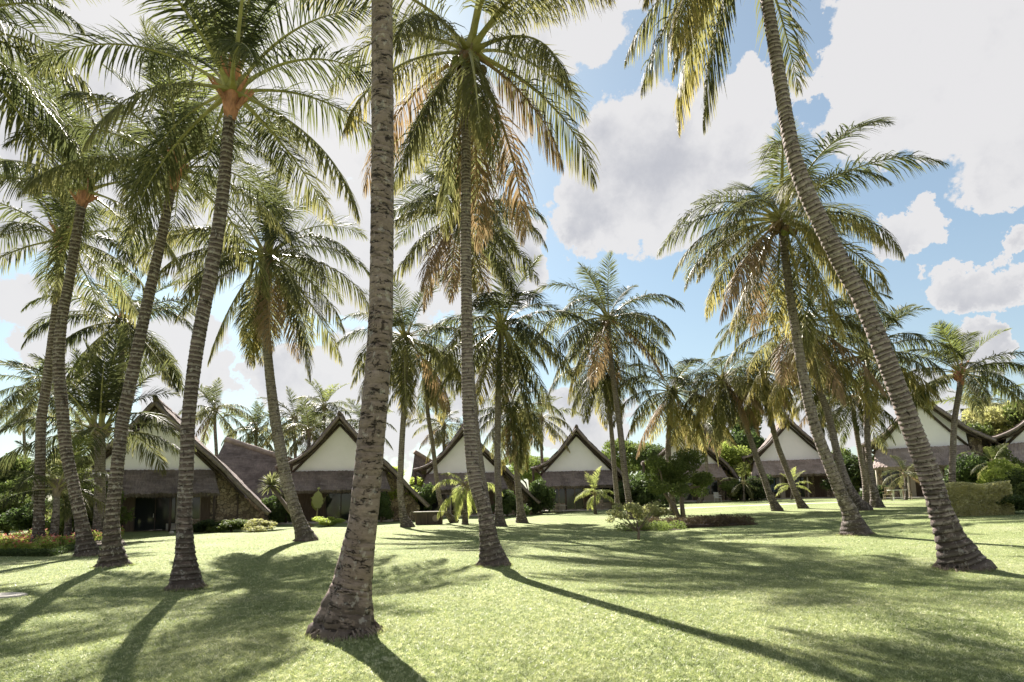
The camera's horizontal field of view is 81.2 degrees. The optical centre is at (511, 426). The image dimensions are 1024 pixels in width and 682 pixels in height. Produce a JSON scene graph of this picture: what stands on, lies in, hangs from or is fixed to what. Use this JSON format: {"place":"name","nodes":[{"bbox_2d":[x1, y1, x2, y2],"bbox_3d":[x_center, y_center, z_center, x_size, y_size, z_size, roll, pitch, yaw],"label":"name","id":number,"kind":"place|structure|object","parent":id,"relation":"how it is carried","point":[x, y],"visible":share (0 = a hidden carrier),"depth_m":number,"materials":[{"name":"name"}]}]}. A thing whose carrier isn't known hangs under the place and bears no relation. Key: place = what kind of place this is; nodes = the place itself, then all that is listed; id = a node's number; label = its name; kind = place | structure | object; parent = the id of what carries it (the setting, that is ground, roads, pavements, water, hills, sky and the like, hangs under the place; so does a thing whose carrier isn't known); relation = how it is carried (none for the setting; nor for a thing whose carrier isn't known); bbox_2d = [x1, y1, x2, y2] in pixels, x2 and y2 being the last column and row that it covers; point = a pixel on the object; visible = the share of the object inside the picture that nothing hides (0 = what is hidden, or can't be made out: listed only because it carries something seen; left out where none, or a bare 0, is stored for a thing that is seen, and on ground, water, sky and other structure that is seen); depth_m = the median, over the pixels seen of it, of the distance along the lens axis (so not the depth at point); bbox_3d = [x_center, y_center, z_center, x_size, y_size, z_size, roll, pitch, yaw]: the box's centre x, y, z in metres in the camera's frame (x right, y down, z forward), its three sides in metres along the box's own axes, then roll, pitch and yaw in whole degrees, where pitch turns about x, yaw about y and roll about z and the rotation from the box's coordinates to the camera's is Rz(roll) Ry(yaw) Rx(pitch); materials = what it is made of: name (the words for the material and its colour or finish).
{"place":"outdoors","nodes":[
{"label":"outdoors","id":0,"kind":"place"},
{"bbox_2d":[0,490,1023,681],"bbox_3d":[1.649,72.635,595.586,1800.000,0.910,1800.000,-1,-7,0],"label":"lawn","id":1,"kind":"structure","parent":0,"point":[553,520],"depth_m":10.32,"materials":[{"name":"plant"}]},
{"bbox_2d":[0,490,30,535],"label":"shrub","id":2,"kind":"object","parent":1,"relation":"on","point":[8,528],"visible":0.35,"depth_m":37.14,"materials":[{"name":"green plant"}]},
{"bbox_2d":[0,452,33,530],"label":"leafy tree","id":3,"kind":"object","parent":1,"relation":"on","point":[6,483],"visible":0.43,"depth_m":45.58,"materials":[{"name":"green plant"}]},
{"bbox_2d":[0,382,54,456],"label":"palm tree","id":4,"kind":"object","parent":1,"relation":"on","point":[12,419],"visible":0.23,"depth_m":70.34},
{"bbox_2d":[0,0,105,204],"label":"palm tree","id":5,"kind":"object","parent":1,"relation":"on","point":[14,97],"visible":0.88,"depth_m":15.41,"materials":[{"name":"plant"}]},
{"bbox_2d":[30,399,113,453],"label":"palm tree","id":6,"kind":"object","parent":1,"relation":"on","point":[74,428],"visible":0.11,"depth_m":59.05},
{"bbox_2d":[47,539,127,555],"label":"flower bed soil","id":7,"kind":"structure","parent":1,"relation":"on","point":[100,542],"depth_m":26.06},
{"bbox_2d":[0,497,62,532],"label":"shrub","id":8,"kind":"object","parent":7,"relation":"on","point":[21,519],"visible":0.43,"depth_m":34.22,"materials":[{"name":"green plant"}]},
{"bbox_2d":[0,543,74,556],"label":"edging planting","id":9,"kind":"object","parent":7,"relation":"on","point":[64,549],"visible":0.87,"depth_m":20.47,"materials":[{"name":"green plant"}]},
{"bbox_2d":[0,359,91,532],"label":"palm tree","id":10,"kind":"object","parent":7,"relation":"on","point":[32,399],"visible":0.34,"depth_m":35.97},
{"bbox_2d":[32,534,59,549],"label":"bedding plant","id":11,"kind":"object","parent":7,"relation":"on","point":[49,542],"visible":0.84,"depth_m":21.66,"materials":[{"name":"green plant"}]},
{"bbox_2d":[0,433,108,535],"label":"palm tree","id":12,"kind":"object","parent":7,"relation":"on","point":[57,486],"visible":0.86,"depth_m":25.08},
{"bbox_2d":[27,452,122,537],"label":"palm tree","id":13,"kind":"object","parent":7,"relation":"on","point":[68,527],"visible":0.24,"depth_m":31.02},
{"bbox_2d":[0,130,167,542],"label":"palm tree","id":14,"kind":"object","parent":7,"relation":"on","point":[38,523],"visible":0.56,"depth_m":25.62,"materials":[{"name":"plant"}]},
{"bbox_2d":[45,478,135,535],"bbox_3d":[-23.692,4.525,33.055,4.016,3.522,3.515,-2,-7,8],"label":"shrub","id":15,"kind":"object","parent":7,"relation":"on","point":[126,517],"visible":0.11,"depth_m":32.69,"materials":[{"name":"green plant"}]},
{"bbox_2d":[0,321,195,532],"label":"palm tree","id":16,"kind":"object","parent":7,"relation":"on","point":[103,395],"visible":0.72,"depth_m":30.59,"materials":[{"name":"plant"}]},
{"bbox_2d":[21,261,195,440],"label":"palm tree","id":17,"kind":"object","parent":7,"relation":"on","point":[153,347],"visible":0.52,"depth_m":34.54,"materials":[{"name":"plant"}]},
{"bbox_2d":[0,39,231,557],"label":"palm tree","id":18,"kind":"object","parent":1,"relation":"on","point":[86,544],"visible":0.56,"depth_m":20.85,"materials":[{"name":"green plant"}]},
{"bbox_2d":[1,10,304,567],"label":"palm tree","id":19,"kind":"object","parent":1,"relation":"on","point":[112,553],"visible":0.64,"depth_m":16.88,"materials":[{"name":"green plant"}]},
{"bbox_2d":[64,396,270,533],"bbox_3d":[-23.399,2.940,42.449,11.889,8.792,11.660,1,-7,-21],"label":"thatched bungalow","id":20,"kind":"object","parent":1,"relation":"on","point":[150,495],"visible":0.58,"depth_m":38.81,"materials":[{"name":"brown wood"}]},
{"bbox_2d":[133,496,175,530],"bbox_3d":[-23.163,5.673,38.768,2.400,2.220,0.155,1,-7,-21],"label":"glass door","id":21,"kind":"structure","parent":20,"relation":"in","point":[151,514],"depth_m":38.72,"materials":[{"name":"black glass"}]},
{"bbox_2d":[192,519,219,531],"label":"shrub","id":22,"kind":"object","parent":1,"relation":"on","point":[200,526],"visible":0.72,"depth_m":35.51,"materials":[{"name":"green plant"}]},
{"bbox_2d":[22,0,396,591],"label":"palm tree","id":23,"kind":"object","parent":1,"relation":"on","point":[240,47],"visible":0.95,"depth_m":12.56,"materials":[{"name":"green plant"}]},
{"bbox_2d":[178,377,255,456],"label":"palm tree","id":24,"kind":"object","parent":1,"relation":"on","point":[214,410],"visible":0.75,"depth_m":60.56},
{"bbox_2d":[205,518,247,532],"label":"shrub","id":25,"kind":"object","parent":1,"relation":"on","point":[230,525],"visible":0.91,"depth_m":35.36,"materials":[{"name":"green plant"}]},
{"bbox_2d":[219,401,283,451],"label":"palm tree","id":26,"kind":"object","parent":1,"relation":"on","point":[253,434],"visible":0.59,"depth_m":63.76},
{"bbox_2d":[137,159,369,541],"bbox_3d":[-11.311,-3.382,27.098,9.717,17.562,9.754,-1,-7,0],"label":"palm tree","id":27,"kind":"object","parent":1,"relation":"on","point":[259,312],"visible":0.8,"depth_m":26.28,"materials":[{"name":"green plant"}]},
{"bbox_2d":[217,437,292,520],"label":"thatched outbuilding","id":28,"kind":"structure","parent":1,"relation":"on","point":[249,465],"depth_m":55.41,"materials":[{"name":"plant"}]},
{"bbox_2d":[241,518,276,531],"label":"shrub","id":29,"kind":"object","parent":1,"relation":"on","point":[259,525],"visible":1,"depth_m":35.13,"materials":[{"name":"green plant"}]},
{"bbox_2d":[260,494,291,524],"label":"shrub","id":30,"kind":"object","parent":1,"relation":"on","point":[277,514],"visible":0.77,"depth_m":44.05,"materials":[{"name":"green plant"}]},
{"bbox_2d":[256,472,313,526],"bbox_3d":[-15.169,4.969,39.732,4.102,4.043,2.193,-1,-7,0],"label":"spiky plant","id":31,"kind":"object","parent":1,"relation":"on","point":[272,482],"visible":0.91,"depth_m":39.65,"materials":[{"name":"green plant"}]},
{"bbox_2d":[256,386,332,457],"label":"palm tree","id":32,"kind":"object","parent":1,"relation":"on","point":[294,419],"visible":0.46,"depth_m":62.33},
{"bbox_2d":[282,396,333,458],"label":"palm tree","id":33,"kind":"object","parent":1,"relation":"on","point":[308,431],"visible":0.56,"depth_m":57.62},
{"bbox_2d":[311,487,327,520],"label":"topiary tree","id":34,"kind":"object","parent":1,"relation":"on","point":[317,501],"visible":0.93,"depth_m":44.94,"materials":[{"name":"green plant"}]},
{"bbox_2d":[290,379,350,435],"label":"palm tree","id":35,"kind":"object","parent":1,"relation":"on","point":[325,408],"visible":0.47,"depth_m":66.33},
{"bbox_2d":[312,516,344,526],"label":"shrub","id":36,"kind":"object","parent":1,"relation":"on","point":[329,521],"visible":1,"depth_m":39.41,"materials":[{"name":"green plant"}]},
{"bbox_2d":[305,0,393,641],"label":"palm tree","id":37,"kind":"object","parent":1,"relation":"on","point":[346,608],"visible":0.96,"depth_m":7.57,"materials":[{"name":"brown plant"}]},
{"bbox_2d":[275,411,429,524],"bbox_3d":[-13.292,3.643,51.363,11.888,8.786,11.658,0,-7,-11],"label":"thatched bungalow","id":38,"kind":"object","parent":1,"relation":"on","point":[325,461],"visible":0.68,"depth_m":47.43,"materials":[{"name":"paint"}]},
{"bbox_2d":[325,492,351,519],"bbox_3d":[-13.665,6.393,47.733,2.400,2.220,0.100,0,-7,-11],"label":"glass door","id":39,"kind":"structure","parent":38,"relation":"in","point":[338,504],"depth_m":47.69,"materials":[{"name":"grey glass"}]},
{"bbox_2d":[340,398,396,451],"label":"palm tree","id":40,"kind":"object","parent":1,"relation":"on","point":[351,421],"visible":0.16,"depth_m":63.92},
{"bbox_2d":[378,491,394,521],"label":"shrub","id":41,"kind":"object","parent":1,"relation":"on","point":[385,510],"visible":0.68,"depth_m":45.38,"materials":[{"name":"green plant"}]},
{"bbox_2d":[337,272,476,527],"bbox_3d":[-6.387,-1.660,36.131,8.620,15.800,9.550,-1,-7,0],"label":"palm tree","id":42,"kind":"object","parent":1,"relation":"on","point":[403,341],"visible":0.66,"depth_m":35.91,"materials":[{"name":"plant"}]},
{"bbox_2d":[410,450,431,484],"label":"thatched outbuilding","id":43,"kind":"structure","parent":1,"relation":"on","point":[419,459],"depth_m":66.01,"materials":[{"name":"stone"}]},
{"bbox_2d":[412,482,436,510],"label":"shrub","id":44,"kind":"object","parent":1,"relation":"on","point":[426,494],"visible":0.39,"depth_m":52.06,"materials":[{"name":"green plant"}]},
{"bbox_2d":[413,511,444,524],"bbox_3d":[-5.380,5.952,38.832,2.000,0.840,0.810,-1,-7,-3],"label":"wooden counter","id":45,"kind":"object","parent":1,"relation":"on","point":[426,518],"visible":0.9,"depth_m":38.52,"materials":[{"name":"brown wood"}]},
{"bbox_2d":[388,334,476,522],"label":"palm tree","id":46,"kind":"object","parent":1,"relation":"on","point":[427,403],"visible":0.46,"depth_m":41.54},
{"bbox_2d":[407,396,462,463],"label":"palm tree","id":47,"kind":"object","parent":1,"relation":"on","point":[442,434],"visible":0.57,"depth_m":65.80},
{"bbox_2d":[297,0,615,567],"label":"palm tree","id":48,"kind":"object","parent":1,"relation":"on","point":[471,116],"visible":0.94,"depth_m":15.77,"materials":[{"name":"green plant"}]},
{"bbox_2d":[432,472,502,524],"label":"young palm","id":49,"kind":"object","parent":1,"relation":"on","point":[462,497],"visible":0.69,"depth_m":37.72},
{"bbox_2d":[393,120,547,508],"bbox_3d":[-2.523,-5.374,32.050,9.284,21.912,9.297,-1,-7,0],"label":"palm tree","id":50,"kind":"object","parent":1,"relation":"on","point":[489,259],"visible":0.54,"depth_m":32.02,"materials":[{"name":"plant"}]},
{"bbox_2d":[413,423,540,516],"bbox_3d":[-3.522,4.482,60.193,11.887,8.790,11.655,-1,-7,-3],"label":"thatched bungalow","id":51,"kind":"object","parent":1,"relation":"on","point":[450,457],"visible":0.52,"depth_m":56.42,"materials":[{"name":"paint"}]},
{"bbox_2d":[422,253,597,526],"bbox_3d":[-0.603,-2.485,36.010,10.246,17.079,10.460,5,-10,-44],"label":"palm tree","id":52,"kind":"object","parent":1,"relation":"on","point":[514,352],"visible":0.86,"depth_m":35.28,"materials":[{"name":"plant"}]},
{"bbox_2d":[491,489,531,516],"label":"shrub","id":53,"kind":"object","parent":1,"relation":"on","point":[509,501],"visible":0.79,"depth_m":50.96,"materials":[{"name":"green plant"}]},
{"bbox_2d":[477,389,565,522],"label":"palm tree","id":54,"kind":"object","parent":1,"relation":"on","point":[515,435],"visible":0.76,"depth_m":38.76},
{"bbox_2d":[503,455,549,489],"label":"leafy tree","id":55,"kind":"object","parent":1,"relation":"on","point":[533,461],"visible":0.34,"depth_m":70.86,"materials":[{"name":"green plant"}]},
{"bbox_2d":[526,477,556,513],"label":"shrub","id":56,"kind":"object","parent":1,"relation":"on","point":[541,493],"visible":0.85,"depth_m":56.16,"materials":[{"name":"green plant"}]},
{"bbox_2d":[503,389,582,512],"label":"palm tree","id":57,"kind":"object","parent":1,"relation":"on","point":[552,430],"visible":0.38,"depth_m":61.94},
{"bbox_2d":[531,424,623,511],"bbox_3d":[7.357,4.670,65.082,10.229,8.773,11.658,-2,-7,4],"label":"thatched bungalow","id":58,"kind":"object","parent":1,"relation":"on","point":[563,473],"visible":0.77,"depth_m":61.37,"materials":[{"name":"paint"}]},
{"bbox_2d":[566,487,583,509],"bbox_3d":[6.498,7.448,61.660,1.900,2.220,0.100,-2,-7,4],"label":"glass door","id":59,"kind":"structure","parent":58,"relation":"in","point":[571,493],"depth_m":61.64,"materials":[{"name":"black glass"}]},
{"bbox_2d":[574,467,614,513],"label":"young palm","id":60,"kind":"object","parent":1,"relation":"on","point":[594,497],"visible":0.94,"depth_m":49.66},
{"bbox_2d":[548,342,649,517],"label":"palm tree","id":61,"kind":"object","parent":1,"relation":"on","point":[605,395],"visible":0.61,"depth_m":42.06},
{"bbox_2d":[533,250,684,519],"bbox_3d":[6.315,-2.510,39.616,9.656,17.517,9.698,-1,-7,0],"label":"palm tree","id":62,"kind":"object","parent":1,"relation":"on","point":[606,321],"visible":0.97,"depth_m":38.44,"materials":[{"name":"plant"}]},
{"bbox_2d":[601,438,652,474],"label":"leafy tree","id":63,"kind":"object","parent":1,"relation":"on","point":[630,447],"visible":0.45,"depth_m":74.91,"materials":[{"name":"green plant"}]},
{"bbox_2d":[610,473,653,506],"bbox_3d":[11.578,6.423,59.594,4.439,3.668,5.689,0,-7,-12],"label":"shrub","id":64,"kind":"object","parent":1,"relation":"on","point":[634,490],"visible":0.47,"depth_m":58.02,"materials":[{"name":"green plant"}]},
{"bbox_2d":[605,501,662,539],"bbox_3d":[4.457,3.419,21.558,2.058,1.449,1.281,-1,-7,0],"label":"flowering shrub","id":65,"kind":"object","parent":1,"relation":"on","point":[632,507],"visible":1,"depth_m":21.62,"materials":[{"name":"green plant"}]},
{"bbox_2d":[630,443,663,476],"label":"leafy tree","id":66,"kind":"object","parent":1,"relation":"on","point":[654,449],"visible":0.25,"depth_m":72.62,"materials":[{"name":"green plant"}]},
{"bbox_2d":[623,502,671,520],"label":"shrub","id":67,"kind":"object","parent":1,"relation":"on","point":[665,512],"visible":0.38,"depth_m":33.40,"materials":[{"name":"green plant"}]},
{"bbox_2d":[614,520,686,531],"bbox_3d":[6.392,4.612,27.424,3.415,0.593,2.428,-1,-7,0],"label":"border planting","id":68,"kind":"object","parent":1,"relation":"on","point":[655,525],"visible":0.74,"depth_m":26.97,"materials":[{"name":"green plant"}]},
{"bbox_2d":[632,473,679,506],"bbox_3d":[13.633,6.127,57.080,4.394,3.522,5.020,-1,-7,-1],"label":"shrub","id":69,"kind":"object","parent":1,"relation":"on","point":[645,495],"visible":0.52,"depth_m":56.52,"materials":[{"name":"green plant"}]},
{"bbox_2d":[615,357,733,514],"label":"palm tree","id":70,"kind":"object","parent":1,"relation":"on","point":[671,414],"visible":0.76,"depth_m":40.38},
{"bbox_2d":[643,448,714,517],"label":"garden tree","id":71,"kind":"object","parent":1,"relation":"on","point":[670,476],"visible":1,"depth_m":36.04,"materials":[{"name":"green plant"}]},
{"bbox_2d":[641,426,738,502],"bbox_3d":[20.117,4.264,69.027,10.227,8.792,11.652,-3,-7,11],"label":"thatched bungalow","id":72,"kind":"object","parent":1,"relation":"on","point":[720,473],"visible":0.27,"depth_m":64.80,"materials":[{"name":"grey wood"}]},
{"bbox_2d":[643,513,757,527],"bbox_3d":[9.135,4.687,29.321,5.403,0.714,3.582,-1,-7,0],"label":"border planting","id":73,"kind":"object","parent":1,"relation":"on","point":[719,520],"visible":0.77,"depth_m":28.18,"materials":[{"name":"brown plant"}]},
{"bbox_2d":[679,396,740,503],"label":"palm tree","id":74,"kind":"object","parent":1,"relation":"on","point":[707,427],"visible":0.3,"depth_m":59.79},
{"bbox_2d":[666,353,783,510],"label":"palm tree","id":75,"kind":"object","parent":1,"relation":"on","point":[722,402],"visible":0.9,"depth_m":37.75,"materials":[{"name":"plant"}]},
{"bbox_2d":[706,419,750,465],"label":"leafy tree","id":76,"kind":"object","parent":1,"relation":"on","point":[740,438],"visible":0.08,"depth_m":77.14,"materials":[{"name":"green plant"}]},
{"bbox_2d":[717,441,750,499],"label":"leafy tree","id":77,"kind":"object","parent":1,"relation":"on","point":[733,454],"visible":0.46,"depth_m":64.56,"materials":[{"name":"green plant"}]},
{"bbox_2d":[718,478,753,500],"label":"shrub","id":78,"kind":"object","parent":1,"relation":"on","point":[727,486],"visible":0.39,"depth_m":61.34,"materials":[{"name":"green plant"}]},
{"bbox_2d":[721,462,761,501],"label":"young palm","id":79,"kind":"object","parent":1,"relation":"on","point":[743,482],"visible":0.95,"depth_m":57.52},
{"bbox_2d":[730,407,770,459],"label":"leafy tree","id":80,"kind":"object","parent":1,"relation":"on","point":[759,441],"visible":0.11,"depth_m":82.67,"materials":[{"name":"green plant"}]},
{"bbox_2d":[733,473,773,500],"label":"shrub","id":81,"kind":"object","parent":1,"relation":"on","point":[760,495],"visible":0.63,"depth_m":58.76,"materials":[{"name":"green plant"}]},
{"bbox_2d":[709,341,808,508],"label":"palm tree","id":82,"kind":"object","parent":1,"relation":"on","point":[799,500],"visible":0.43,"depth_m":38.92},
{"bbox_2d":[577,0,997,571],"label":"palm tree","id":83,"kind":"object","parent":1,"relation":"on","point":[956,548],"visible":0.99,"depth_m":12.53,"materials":[{"name":"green plant"}]},
{"bbox_2d":[741,414,859,499],"bbox_3d":[31.311,3.515,65.702,11.886,8.788,11.668,-3,-7,17],"label":"thatched bungalow","id":84,"kind":"object","parent":1,"relation":"on","point":[799,448],"visible":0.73,"depth_m":62.26,"materials":[{"name":"paint"}]},
{"bbox_2d":[657,116,948,535],"bbox_3d":[9.697,-3.132,20.825,8.408,14.164,8.982,-1,-7,0],"label":"palm tree","id":85,"kind":"object","parent":1,"relation":"on","point":[784,222],"visible":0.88,"depth_m":20.71,"materials":[{"name":"green plant"}]},
{"bbox_2d":[711,263,901,510],"bbox_3d":[16.800,-2.164,33.815,10.003,14.632,9.583,-1,-7,0],"label":"palm tree","id":86,"kind":"object","parent":1,"relation":"on","point":[823,356],"visible":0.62,"depth_m":33.13,"materials":[{"name":"plant"}]},
{"bbox_2d":[793,364,917,502],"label":"palm tree","id":87,"kind":"object","parent":1,"relation":"on","point":[856,427],"visible":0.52,"depth_m":37.82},
{"bbox_2d":[819,454,891,491],"bbox_3d":[32.094,4.661,55.162,4.943,4.402,5.647,-1,-7,-7],"label":"shrub","id":88,"kind":"object","parent":1,"relation":"on","point":[853,469],"visible":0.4,"depth_m":54.88,"materials":[{"name":"green plant"}]},
{"bbox_2d":[778,302,967,507],"bbox_3d":[21.411,-1.476,35.299,8.390,12.745,9.114,1,-7,-19],"label":"palm tree","id":89,"kind":"object","parent":1,"relation":"on","point":[913,383],"visible":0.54,"depth_m":34.24,"materials":[{"name":"plant"}]},
{"bbox_2d":[881,455,919,499],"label":"young palm","id":90,"kind":"object","parent":1,"relation":"on","point":[905,473],"visible":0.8,"depth_m":42.67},
{"bbox_2d":[861,387,996,498],"bbox_3d":[34.765,1.640,50.675,8.872,8.777,11.661,-5,-8,31],"label":"thatched bungalow","id":91,"kind":"object","parent":1,"relation":"on","point":[937,428],"visible":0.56,"depth_m":47.27,"materials":[{"name":"paint"}]},
{"bbox_2d":[881,469,911,492],"bbox_3d":[31.349,4.470,48.767,1.978,1.840,0.100,-5,-8,31],"label":"window","id":92,"kind":"structure","parent":91,"relation":"in","point":[897,488],"depth_m":48.78,"materials":[{"name":"grey wood"}]},
{"bbox_2d":[896,319,1023,500],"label":"palm tree","id":93,"kind":"object","parent":1,"relation":"on","point":[960,374],"visible":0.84,"depth_m":34.08,"materials":[{"name":"plant"}]},
{"bbox_2d":[941,452,1011,483],"bbox_3d":[32.511,3.516,41.874,4.439,3.301,5.689,-3,-7,11],"label":"shrub","id":94,"kind":"object","parent":1,"relation":"on","point":[965,467],"visible":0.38,"depth_m":40.93,"materials":[{"name":"green plant"}]},
{"bbox_2d":[944,480,1014,516],"bbox_3d":[19.335,3.031,24.958,2.206,1.516,1.873,-5,-8,25],"label":"hedge","id":95,"kind":"object","parent":1,"relation":"on","point":[984,497],"visible":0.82,"depth_m":24.22,"materials":[{"name":"green plant"}]},
{"bbox_2d":[935,379,1023,430],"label":"tree","id":96,"kind":"object","parent":1,"relation":"on","point":[962,409],"visible":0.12,"depth_m":56.52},
{"bbox_2d":[961,400,1013,434],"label":"leafy tree","id":97,"kind":"object","parent":1,"relation":"on","point":[994,416],"visible":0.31,"depth_m":53.22,"materials":[{"name":"green plant"}]},
{"bbox_2d":[961,443,1015,478],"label":"young palm","id":98,"kind":"object","parent":1,"relation":"on","point":[984,467],"visible":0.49,"depth_m":35.96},
{"bbox_2d":[967,457,1023,497],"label":"shrub","id":99,"kind":"object","parent":1,"relation":"on","point":[995,471],"visible":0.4,"depth_m":31.62,"materials":[{"name":"green plant"}]},
{"bbox_2d":[967,402,1023,453],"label":"leafy tree","id":100,"kind":"object","parent":1,"relation":"on","point":[1014,416],"visible":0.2,"depth_m":50.77,"materials":[{"name":"green plant"}]},
{"bbox_2d":[977,445,1023,467],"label":"shrub","id":101,"kind":"object","parent":1,"relation":"on","point":[1008,456],"visible":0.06,"depth_m":43.33,"materials":[{"name":"green plant"}]},
{"bbox_2d":[988,420,1023,464],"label":"thatched bungalow","id":102,"kind":"object","parent":1,"relation":"on","point":[1014,436],"visible":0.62,"depth_m":45.35,"materials":[{"name":"grey wood"}]},
{"bbox_2d":[988,466,1023,498],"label":"shrub","id":103,"kind":"object","parent":1,"relation":"on","point":[1016,482],"visible":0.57,"depth_m":26.67,"materials":[{"name":"green plant"}]},
{"bbox_2d":[995,494,1023,513],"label":"shrub","id":104,"kind":"object","parent":1,"relation":"on","point":[1018,502],"visible":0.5,"depth_m":23.72,"materials":[{"name":"green plant"}]},
{"bbox_2d":[0,0,1023,500],"label":"sky","id":105,"kind":"structure","parent":0,"point":[949,74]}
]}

